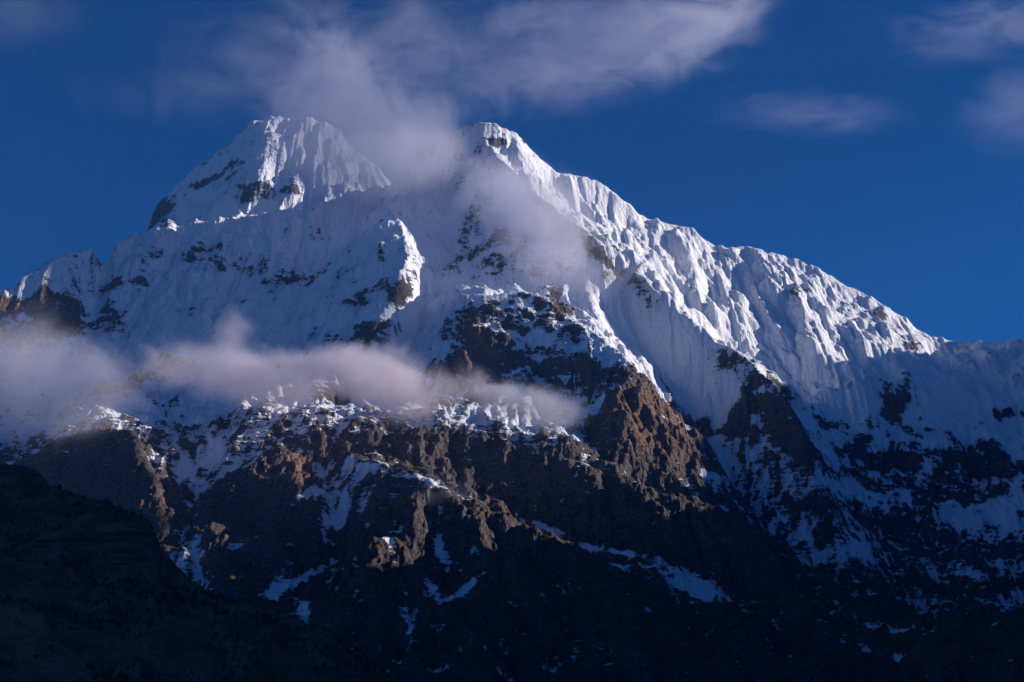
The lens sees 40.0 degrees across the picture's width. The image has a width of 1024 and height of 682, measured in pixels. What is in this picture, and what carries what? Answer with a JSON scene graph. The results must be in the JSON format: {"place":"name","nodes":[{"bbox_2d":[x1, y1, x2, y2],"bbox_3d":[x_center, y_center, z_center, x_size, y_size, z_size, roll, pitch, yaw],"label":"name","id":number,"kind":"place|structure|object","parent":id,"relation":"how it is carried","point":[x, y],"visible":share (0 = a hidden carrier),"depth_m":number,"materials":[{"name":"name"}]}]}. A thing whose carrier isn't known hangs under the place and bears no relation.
{"place":"outdoors","nodes":[
{"label":"outdoors","id":0,"kind":"place"},
{"bbox_2d":[0,598,101,681],"bbox_3d":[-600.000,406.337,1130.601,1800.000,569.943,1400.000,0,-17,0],"label":"hill","id":1,"kind":"structure","parent":0,"point":[20,643],"depth_m":1291.34,"materials":[{"name":"black stone"}]},
{"bbox_2d":[0,464,392,681],"bbox_3d":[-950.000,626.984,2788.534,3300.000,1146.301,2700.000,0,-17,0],"label":"hill","id":2,"kind":"structure","parent":0,"point":[171,648],"depth_m":2551.19,"materials":[{"name":"black stone"}]},
{"bbox_2d":[0,483,392,681],"bbox_3d":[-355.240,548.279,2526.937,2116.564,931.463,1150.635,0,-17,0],"label":"scrub","id":3,"kind":"object","parent":2,"relation":"on","point":[183,599],"visible":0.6,"depth_m":2519.76,"materials":[{"name":"green plant"}]},
{"bbox_2d":[147,115,390,230],"bbox_3d":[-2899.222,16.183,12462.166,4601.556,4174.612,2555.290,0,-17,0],"label":"peak","id":4,"kind":"structure","parent":0,"point":[270,164],"depth_m":12243.71,"materials":[{"name":"white snow"}]},
{"bbox_2d":[0,122,1023,681],"bbox_3d":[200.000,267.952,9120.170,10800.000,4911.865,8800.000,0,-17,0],"label":"mountain","id":5,"kind":"structure","parent":0,"point":[482,402],"depth_m":8030.64,"materials":[{"name":"white snow"}]},
{"bbox_2d":[0,0,1023,342],"label":"sky","id":6,"kind":"structure","parent":0,"point":[877,146],"materials":[{"name":"blue"}]}
]}

